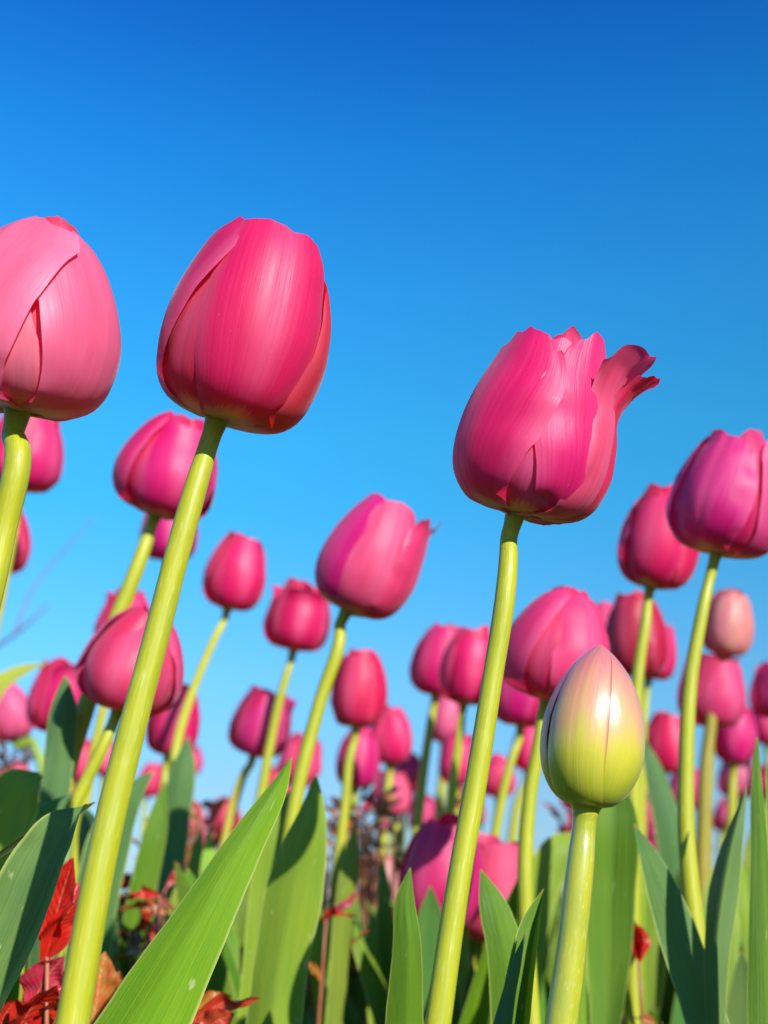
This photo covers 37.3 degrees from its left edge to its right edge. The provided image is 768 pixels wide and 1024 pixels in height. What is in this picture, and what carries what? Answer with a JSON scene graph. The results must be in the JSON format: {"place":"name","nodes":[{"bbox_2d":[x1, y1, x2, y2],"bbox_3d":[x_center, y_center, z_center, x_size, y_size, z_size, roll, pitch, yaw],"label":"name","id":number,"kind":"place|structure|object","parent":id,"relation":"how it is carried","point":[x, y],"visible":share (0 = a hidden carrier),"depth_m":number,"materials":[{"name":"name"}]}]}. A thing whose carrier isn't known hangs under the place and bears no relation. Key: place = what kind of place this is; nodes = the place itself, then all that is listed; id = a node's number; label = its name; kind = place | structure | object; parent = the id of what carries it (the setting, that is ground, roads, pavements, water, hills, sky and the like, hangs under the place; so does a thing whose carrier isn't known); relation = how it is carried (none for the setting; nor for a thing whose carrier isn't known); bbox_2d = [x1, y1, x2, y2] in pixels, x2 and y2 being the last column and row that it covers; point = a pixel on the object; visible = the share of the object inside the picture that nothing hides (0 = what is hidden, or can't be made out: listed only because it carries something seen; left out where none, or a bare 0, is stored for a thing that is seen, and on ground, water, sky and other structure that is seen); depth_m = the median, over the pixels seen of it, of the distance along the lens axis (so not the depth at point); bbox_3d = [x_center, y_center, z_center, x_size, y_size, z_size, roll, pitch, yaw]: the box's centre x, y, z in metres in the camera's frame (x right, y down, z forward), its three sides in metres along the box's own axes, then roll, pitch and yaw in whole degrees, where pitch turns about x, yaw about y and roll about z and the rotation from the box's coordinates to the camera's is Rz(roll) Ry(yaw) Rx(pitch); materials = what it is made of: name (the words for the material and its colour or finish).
{"place":"outdoors","nodes":[
{"label":"outdoors","id":0,"kind":"place"},
{"bbox_2d":[118,897,561,910],"bbox_3d":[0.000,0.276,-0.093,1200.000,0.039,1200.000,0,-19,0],"label":"ground","id":1,"kind":"structure","parent":0,"point":[327,897],"depth_m":58.87,"materials":[{"name":"soil"}]},
{"bbox_2d":[0,739,34,774],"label":"red leaved plant","id":2,"kind":"object","parent":1,"relation":"on","point":[27,758],"visible":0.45,"depth_m":1.27,"materials":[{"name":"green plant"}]},
{"bbox_2d":[11,511,30,572],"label":"tulip","id":3,"kind":"object","parent":1,"relation":"on","point":[22,553],"visible":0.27,"depth_m":0.96,"materials":[{"name":"pink plant"}]},
{"bbox_2d":[0,662,47,799],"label":"tulip","id":4,"kind":"object","parent":1,"relation":"on","point":[15,726],"visible":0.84,"depth_m":1.26,"materials":[{"name":"pink plant"}]},
{"bbox_2d":[0,413,63,627],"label":"tulip","id":5,"kind":"object","parent":1,"relation":"on","point":[44,438],"visible":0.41,"depth_m":0.84,"materials":[{"name":"pink plant"}]},
{"bbox_2d":[0,769,68,1002],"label":"tulip leaf clump","id":6,"kind":"object","parent":1,"relation":"on","point":[23,810],"visible":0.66,"depth_m":0.51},
{"bbox_2d":[0,858,77,1023],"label":"red leaved plant","id":7,"kind":"object","parent":1,"relation":"on","point":[41,982],"visible":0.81,"depth_m":0.42,"materials":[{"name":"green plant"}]},
{"bbox_2d":[0,516,95,645],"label":"bare shrub","id":8,"kind":"object","parent":1,"relation":"on","point":[16,632],"visible":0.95,"depth_m":2.21,"materials":[{"name":"purple plant"}]},
{"bbox_2d":[26,657,80,801],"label":"tulip","id":9,"kind":"object","parent":1,"relation":"on","point":[46,683],"visible":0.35,"depth_m":1.00,"materials":[{"name":"pink plant"}]},
{"bbox_2d":[0,216,120,1013],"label":"tulip","id":10,"kind":"object","parent":1,"relation":"on","point":[60,344],"visible":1,"depth_m":0.33,"materials":[{"name":"pink plant"}]},
{"bbox_2d":[8,858,124,1023],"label":"red leaved plant","id":11,"kind":"object","parent":1,"relation":"on","point":[109,981],"visible":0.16,"depth_m":0.47,"materials":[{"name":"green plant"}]},
{"bbox_2d":[67,738,90,860],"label":"tulip","id":12,"kind":"object","parent":1,"relation":"on","point":[83,761],"visible":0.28,"depth_m":1.59,"materials":[{"name":"pink plant"}]},
{"bbox_2d":[5,605,183,1002],"bbox_3d":[-0.157,0.256,0.524,0.114,0.430,0.054,-6,-19,17],"label":"tulip","id":13,"kind":"object","parent":1,"relation":"on","point":[105,665],"visible":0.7,"depth_m":0.56,"materials":[{"name":"pink plant"}]},
{"bbox_2d":[97,740,113,793],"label":"tulip","id":14,"kind":"object","parent":1,"relation":"on","point":[102,769],"visible":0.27,"depth_m":1.39,"materials":[{"name":"pink plant"}]},
{"bbox_2d":[62,587,149,957],"bbox_3d":[-0.250,0.336,0.967,0.076,0.562,0.052,0,-19,0],"label":"tulip","id":15,"kind":"object","parent":1,"relation":"on","point":[139,599],"visible":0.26,"depth_m":1.02,"materials":[{"name":"pink plant"}]},
{"bbox_2d":[65,771,167,976],"bbox_3d":[-0.159,0.328,0.640,0.052,0.349,0.109,0,-19,0],"label":"tulip leaf clump","id":16,"kind":"object","parent":1,"relation":"on","point":[147,866],"visible":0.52,"depth_m":0.68,"materials":[{"name":"plant"}]},
{"bbox_2d":[19,411,217,1000],"bbox_3d":[-0.149,0.207,0.569,0.110,0.552,0.058,0,-19,0],"label":"tulip","id":17,"kind":"object","parent":1,"relation":"on","point":[153,460],"visible":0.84,"depth_m":0.62,"materials":[{"name":"pink plant"}]},
{"bbox_2d":[117,889,125,947],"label":"tulip leaf clump","id":18,"kind":"object","parent":1,"relation":"on","point":[120,913],"visible":0.15,"depth_m":0.91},
{"bbox_2d":[111,864,178,969],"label":"red leaved plant","id":19,"kind":"object","parent":1,"relation":"on","point":[148,908],"visible":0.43,"depth_m":0.66,"materials":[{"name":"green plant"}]},
{"bbox_2d":[138,762,161,842],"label":"tulip","id":20,"kind":"object","parent":1,"relation":"on","point":[152,788],"visible":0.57,"depth_m":1.97,"materials":[{"name":"pink plant"}]},
{"bbox_2d":[126,818,209,875],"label":"red leaved plant","id":21,"kind":"object","parent":1,"relation":"on","point":[190,839],"visible":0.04,"depth_m":0.95,"materials":[{"name":"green plant"}]},
{"bbox_2d":[139,513,197,560],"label":"tulip","id":22,"kind":"object","parent":1,"relation":"on","point":[160,540],"visible":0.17,"depth_m":1.14,"materials":[{"name":"pink plant"}]},
{"bbox_2d":[146,683,199,791],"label":"tulip","id":23,"kind":"object","parent":1,"relation":"on","point":[160,730],"visible":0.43,"depth_m":1.00,"materials":[{"name":"pink plant"}]},
{"bbox_2d":[165,828,202,922],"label":"tulip leaf clump","id":24,"kind":"object","parent":1,"relation":"on","point":[194,863],"visible":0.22,"depth_m":0.81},
{"bbox_2d":[55,216,330,1023],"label":"tulip","id":25,"kind":"object","parent":1,"relation":"on","point":[244,339],"visible":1,"depth_m":0.34,"materials":[{"name":"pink plant"}]},
{"bbox_2d":[192,745,202,773],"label":"tulip","id":26,"kind":"object","parent":1,"relation":"on","point":[197,754],"visible":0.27,"depth_m":2.30,"materials":[{"name":"pink plant"}]},
{"bbox_2d":[185,796,227,867],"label":"red leaved plant","id":27,"kind":"object","parent":1,"relation":"on","point":[207,804],"visible":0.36,"depth_m":1.09,"materials":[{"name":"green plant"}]},
{"bbox_2d":[153,531,265,925],"bbox_3d":[-0.142,0.295,0.883,0.086,0.586,0.055,6,-20,-17],"label":"tulip","id":28,"kind":"object","parent":1,"relation":"on","point":[234,576],"visible":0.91,"depth_m":0.94,"materials":[{"name":"pink plant"}]},
{"bbox_2d":[200,829,239,968],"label":"tulip leaf clump","id":29,"kind":"object","parent":1,"relation":"on","point":[209,852],"visible":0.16,"depth_m":0.79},
{"bbox_2d":[206,796,241,836],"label":"tulip","id":30,"kind":"object","parent":1,"relation":"on","point":[221,817],"visible":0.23,"depth_m":1.80,"materials":[{"name":"pink plant"}]},
{"bbox_2d":[192,991,260,1023],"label":"red leaved plant","id":31,"kind":"object","parent":1,"relation":"on","point":[216,1007],"visible":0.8,"depth_m":0.47,"materials":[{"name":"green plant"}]},
{"bbox_2d":[235,878,251,975],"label":"tulip leaf clump","id":32,"kind":"object","parent":1,"relation":"on","point":[240,922],"visible":0.01,"depth_m":0.87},
{"bbox_2d":[175,862,316,1023],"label":"tulip leaf clump","id":33,"kind":"object","parent":1,"relation":"on","point":[225,977],"visible":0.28,"depth_m":0.65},
{"bbox_2d":[218,685,296,848],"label":"tulip","id":34,"kind":"object","parent":1,"relation":"on","point":[249,724],"visible":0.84,"depth_m":1.04,"materials":[{"name":"pink plant"}]},
{"bbox_2d":[268,765,277,785],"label":"tulip","id":35,"kind":"object","parent":1,"relation":"on","point":[273,773],"visible":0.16,"depth_m":2.26,"materials":[{"name":"pink plant"}]},
{"bbox_2d":[254,577,330,802],"bbox_3d":[-0.085,0.331,0.960,0.087,0.567,0.062,-12,-22,31],"label":"tulip","id":36,"kind":"object","parent":1,"relation":"on","point":[297,617],"visible":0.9,"depth_m":1.01,"materials":[{"name":"pink plant"}]},
{"bbox_2d":[278,732,321,784],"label":"tulip","id":37,"kind":"object","parent":1,"relation":"on","point":[292,748],"visible":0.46,"depth_m":1.47,"materials":[{"name":"pink plant"}]},
{"bbox_2d":[302,909,324,1023],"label":"tulip leaf clump","id":38,"kind":"object","parent":1,"relation":"on","point":[306,1002],"visible":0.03,"depth_m":0.94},
{"bbox_2d":[323,798,338,919],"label":"red leaved plant","id":39,"kind":"object","parent":1,"relation":"on","point":[329,858],"visible":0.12,"depth_m":1.29,"materials":[{"name":"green plant"}]},
{"bbox_2d":[305,871,357,1023],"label":"red leaved plant","id":40,"kind":"object","parent":1,"relation":"on","point":[328,914],"visible":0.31,"depth_m":0.69,"materials":[{"name":"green plant"}]},
{"bbox_2d":[309,822,358,1023],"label":"tulip leaf clump","id":41,"kind":"object","parent":1,"relation":"on","point":[344,886],"visible":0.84,"depth_m":0.70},
{"bbox_2d":[236,493,441,1023],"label":"tulip","id":42,"kind":"object","parent":1,"relation":"on","point":[370,559],"visible":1,"depth_m":0.60,"materials":[{"name":"pink plant"}]},
{"bbox_2d":[344,994,360,1023],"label":"tulip leaf clump","id":43,"kind":"object","parent":1,"relation":"on","point":[350,1016],"visible":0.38,"depth_m":0.79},
{"bbox_2d":[327,647,387,935],"bbox_3d":[-0.022,0.348,0.886,0.046,0.488,0.052,16,-25,-40],"label":"tulip","id":44,"kind":"object","parent":1,"relation":"on","point":[359,696],"visible":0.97,"depth_m":0.93,"materials":[{"name":"pink plant"}]},
{"bbox_2d":[336,727,379,847],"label":"tulip","id":45,"kind":"object","parent":1,"relation":"on","point":[366,766],"visible":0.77,"depth_m":1.18,"materials":[{"name":"pink plant"}]},
{"bbox_2d":[326,805,391,904],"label":"red leaved plant","id":46,"kind":"object","parent":1,"relation":"on","point":[332,821],"visible":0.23,"depth_m":1.24,"materials":[{"name":"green plant"}]},
{"bbox_2d":[346,901,371,1023],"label":"tulip leaf clump","id":47,"kind":"object","parent":1,"relation":"on","point":[362,1018],"visible":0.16,"depth_m":0.82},
{"bbox_2d":[346,896,375,1023],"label":"tulip leaf clump","id":48,"kind":"object","parent":1,"relation":"on","point":[355,988],"visible":0.29,"depth_m":0.87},
{"bbox_2d":[348,927,374,969],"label":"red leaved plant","id":49,"kind":"object","parent":1,"relation":"on","point":[351,954],"visible":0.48,"depth_m":0.72,"materials":[{"name":"green plant"}]},
{"bbox_2d":[325,782,404,929],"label":"red leaved plant","id":50,"kind":"object","parent":1,"relation":"on","point":[385,804],"visible":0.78,"depth_m":0.98,"materials":[{"name":"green plant"}]},
{"bbox_2d":[345,802,404,929],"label":"red leaved plant","id":51,"kind":"object","parent":1,"relation":"on","point":[355,808],"visible":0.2,"depth_m":1.12,"materials":[{"name":"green plant"}]},
{"bbox_2d":[364,858,393,1023],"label":"tulip leaf clump","id":52,"kind":"object","parent":1,"relation":"on","point":[378,938],"visible":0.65,"depth_m":0.77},
{"bbox_2d":[362,854,399,899],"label":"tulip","id":53,"kind":"object","parent":1,"relation":"on","point":[388,864],"visible":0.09,"depth_m":1.34,"materials":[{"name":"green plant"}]},
{"bbox_2d":[370,705,412,882],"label":"tulip","id":54,"kind":"object","parent":1,"relation":"on","point":[391,730],"visible":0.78,"depth_m":1.26,"materials":[{"name":"pink plant"}]},
{"bbox_2d":[374,770,414,861],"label":"tulip","id":55,"kind":"object","parent":1,"relation":"on","point":[405,805],"visible":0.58,"depth_m":1.58,"materials":[{"name":"pink plant"}]},
{"bbox_2d":[394,751,419,857],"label":"tulip","id":56,"kind":"object","parent":1,"relation":"on","point":[411,764],"visible":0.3,"depth_m":1.61,"materials":[{"name":"pink plant"}]},
{"bbox_2d":[350,918,474,1023],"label":"tulip leaf clump","id":57,"kind":"object","parent":1,"relation":"on","point":[374,987],"visible":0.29,"depth_m":0.70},
{"bbox_2d":[408,794,435,829],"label":"tulip","id":58,"kind":"object","parent":1,"relation":"on","point":[429,809],"visible":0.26,"depth_m":1.71,"materials":[{"name":"pink plant"}]},
{"bbox_2d":[409,621,460,837],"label":"tulip","id":59,"kind":"object","parent":1,"relation":"on","point":[430,647],"visible":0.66,"depth_m":1.00,"materials":[{"name":"pink plant"}]},
{"bbox_2d":[398,813,485,926],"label":"tulip","id":60,"kind":"object","parent":1,"relation":"on","point":[427,856],"visible":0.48,"depth_m":0.68,"materials":[{"name":"pink plant"}]},
{"bbox_2d":[433,696,458,819],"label":"tulip","id":61,"kind":"object","parent":1,"relation":"on","point":[446,718],"visible":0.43,"depth_m":1.53,"materials":[{"name":"pink plant"}]},
{"bbox_2d":[439,732,471,814],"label":"tulip","id":62,"kind":"object","parent":1,"relation":"on","point":[445,756],"visible":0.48,"depth_m":1.37,"materials":[{"name":"pink plant"}]},
{"bbox_2d":[438,625,489,812],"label":"tulip","id":63,"kind":"object","parent":1,"relation":"on","point":[461,668],"visible":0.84,"depth_m":0.91,"materials":[{"name":"pink plant"}]},
{"bbox_2d":[459,925,471,1005],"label":"tulip leaf clump","id":64,"kind":"object","parent":1,"relation":"on","point":[466,956],"visible":0.05,"depth_m":0.70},
{"bbox_2d":[442,784,490,832],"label":"red leaved plant","id":65,"kind":"object","parent":1,"relation":"on","point":[458,801],"visible":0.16,"depth_m":1.30,"materials":[{"name":"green plant"}]},
{"bbox_2d":[417,881,517,1023],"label":"tulip leaf clump","id":66,"kind":"object","parent":1,"relation":"on","point":[476,1010],"visible":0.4,"depth_m":0.65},
{"bbox_2d":[468,833,518,971],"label":"tulip","id":67,"kind":"object","parent":1,"relation":"on","point":[500,859],"visible":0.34,"depth_m":0.72,"materials":[{"name":"pink plant"}]},
{"bbox_2d":[485,753,515,816],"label":"tulip","id":68,"kind":"object","parent":1,"relation":"on","point":[497,764],"visible":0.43,"depth_m":1.52,"materials":[{"name":"pink plant"}]},
{"bbox_2d":[490,677,538,838],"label":"tulip","id":69,"kind":"object","parent":1,"relation":"on","point":[518,709],"visible":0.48,"depth_m":0.87,"materials":[{"name":"pink plant"}]},
{"bbox_2d":[507,727,534,841],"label":"tulip","id":70,"kind":"object","parent":1,"relation":"on","point":[522,760],"visible":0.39,"depth_m":1.53,"materials":[{"name":"pink plant"}]},
{"bbox_2d":[385,326,659,1023],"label":"tulip","id":71,"kind":"object","parent":1,"relation":"on","point":[535,441],"visible":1,"depth_m":0.35,"materials":[{"name":"pink plant"}]},
{"bbox_2d":[543,879,564,984],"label":"tulip leaf clump","id":72,"kind":"object","parent":1,"relation":"on","point":[549,959],"visible":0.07,"depth_m":0.90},
{"bbox_2d":[540,802,571,895],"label":"red leaved plant","id":73,"kind":"object","parent":1,"relation":"on","point":[555,813],"visible":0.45,"depth_m":1.27,"materials":[{"name":"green plant"}]},
{"bbox_2d":[503,586,609,1023],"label":"tulip","id":74,"kind":"object","parent":1,"relation":"on","point":[556,633],"visible":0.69,"depth_m":0.57,"materials":[{"name":"pink plant"}]},
{"bbox_2d":[493,645,644,1023],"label":"tulip bud","id":75,"kind":"object","parent":1,"relation":"on","point":[592,744],"visible":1,"depth_m":0.36,"materials":[{"name":"green plant"}]},
{"bbox_2d":[579,962,589,1023],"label":"tulip leaf clump","id":76,"kind":"object","parent":1,"relation":"on","point":[584,1016],"visible":0.08,"depth_m":0.75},
{"bbox_2d":[596,601,612,626],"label":"tulip","id":77,"kind":"object","parent":1,"relation":"on","point":[604,607],"visible":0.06,"depth_m":1.24,"materials":[{"name":"pink plant"}]},
{"bbox_2d":[539,870,680,1023],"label":"tulip leaf clump","id":78,"kind":"object","parent":1,"relation":"on","point":[545,991],"visible":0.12,"depth_m":0.77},
{"bbox_2d":[606,590,668,676],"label":"tulip","id":79,"kind":"object","parent":1,"relation":"on","point":[623,622],"visible":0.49,"depth_m":0.96,"materials":[{"name":"pink plant"}]},
{"bbox_2d":[586,482,699,1023],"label":"tulip","id":80,"kind":"object","parent":1,"relation":"on","point":[653,554],"visible":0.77,"depth_m":0.60,"materials":[{"name":"pink plant"}]},
{"bbox_2d":[623,866,666,1023],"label":"tulip leaf clump","id":81,"kind":"object","parent":1,"relation":"on","point":[653,967],"visible":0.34,"depth_m":0.72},
{"bbox_2d":[632,920,657,1023],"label":"red leaved plant","id":82,"kind":"object","parent":1,"relation":"on","point":[641,945],"visible":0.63,"depth_m":0.62,"materials":[{"name":"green plant"}]},
{"bbox_2d":[647,823,655,849],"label":"tulip","id":83,"kind":"object","parent":1,"relation":"on","point":[650,828],"visible":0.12,"depth_m":1.37,"materials":[{"name":"pink plant"}]},
{"bbox_2d":[640,623,676,865],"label":"tulip","id":84,"kind":"object","parent":1,"relation":"on","point":[666,672],"visible":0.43,"depth_m":1.16,"materials":[{"name":"green plant"}]},
{"bbox_2d":[643,711,681,893],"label":"tulip","id":85,"kind":"object","parent":1,"relation":"on","point":[660,763],"visible":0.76,"depth_m":0.88,"materials":[{"name":"green plant"}]},
{"bbox_2d":[660,967,675,1023],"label":"tulip leaf clump","id":86,"kind":"object","parent":1,"relation":"on","point":[668,1000],"visible":0.06,"depth_m":0.79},
{"bbox_2d":[671,994,684,1023],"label":"tulip leaf clump","id":87,"kind":"object","parent":1,"relation":"on","point":[677,1016],"visible":0.02,"depth_m":0.77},
{"bbox_2d":[669,768,697,808],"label":"tulip","id":88,"kind":"object","parent":1,"relation":"on","point":[673,782],"visible":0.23,"depth_m":1.53,"materials":[{"name":"pink plant"}]},
{"bbox_2d":[634,429,767,1023],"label":"tulip","id":89,"kind":"object","parent":1,"relation":"on","point":[717,506],"visible":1,"depth_m":0.53,"materials":[{"name":"green plant"}]},
{"bbox_2d":[677,653,745,871],"bbox_3d":[0.285,0.356,0.921,0.060,0.495,0.058,13,-23,-34],"label":"tulip","id":90,"kind":"object","parent":1,"relation":"on","point":[721,694],"visible":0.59,"depth_m":0.97,"materials":[{"name":"pink plant"}]},
{"bbox_2d":[713,798,726,847],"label":"tulip","id":91,"kind":"object","parent":1,"relation":"on","point":[719,814],"visible":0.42,"depth_m":2.30,"materials":[{"name":"pink plant"}]},
{"bbox_2d":[702,868,739,1001],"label":"tulip leaf clump","id":92,"kind":"object","parent":1,"relation":"on","point":[734,951],"visible":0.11,"depth_m":0.69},
{"bbox_2d":[696,589,753,906],"bbox_3d":[0.278,0.325,0.909,0.084,0.546,0.042,0,-19,0],"label":"tulip bud","id":93,"kind":"object","parent":1,"relation":"on","point":[729,631],"visible":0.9,"depth_m":0.96,"materials":[{"name":"pink plant"}]},
{"bbox_2d":[717,761,752,953],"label":"tulip","id":94,"kind":"object","parent":1,"relation":"on","point":[744,774],"visible":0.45,"depth_m":1.69,"materials":[{"name":"plant stem"},{"name":"leaf"}]},
{"bbox_2d":[714,706,757,832],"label":"tulip","id":95,"kind":"object","parent":1,"relation":"on","point":[734,747],"visible":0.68,"depth_m":1.20,"materials":[{"name":"pink plant"}]},
{"bbox_2d":[726,950,746,1023],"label":"tulip leaf clump","id":96,"kind":"object","parent":1,"relation":"on","point":[736,1007],"visible":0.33,"depth_m":0.65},
{"bbox_2d":[737,833,749,960],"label":"tulip leaf clump","id":97,"kind":"object","parent":1,"relation":"on","point":[743,906],"visible":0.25,"depth_m":0.77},
{"bbox_2d":[747,737,767,1023],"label":"tulip leaf clump","id":98,"kind":"object","parent":1,"relation":"on","point":[757,985],"visible":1,"depth_m":0.41,"materials":[{"name":"plant"}]},
{"bbox_2d":[749,661,767,718],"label":"tulip","id":99,"kind":"object","parent":1,"relation":"on","point":[758,696],"visible":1,"depth_m":1.27,"materials":[{"name":"pink plant"}]},
{"bbox_2d":[750,709,767,844],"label":"tulip","id":100,"kind":"object","parent":1,"relation":"on","point":[762,725],"visible":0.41,"depth_m":1.65,"materials":[{"name":"pink plant"}]},
{"bbox_2d":[761,764,766,832],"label":"tulip","id":101,"kind":"object","parent":1,"relation":"on","point":[763,770],"visible":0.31,"depth_m":1.76,"materials":[{"name":"pink plant"}]},
{"bbox_2d":[0,0,767,896],"label":"sky","id":102,"kind":"structure","parent":0,"point":[464,176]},
{"bbox_2d":[712,814,720,855],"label":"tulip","id":103,"kind":"object","parent":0,"point":[715,826],"visible":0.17,"depth_m":2.38,"materials":[{"name":"green plant"}]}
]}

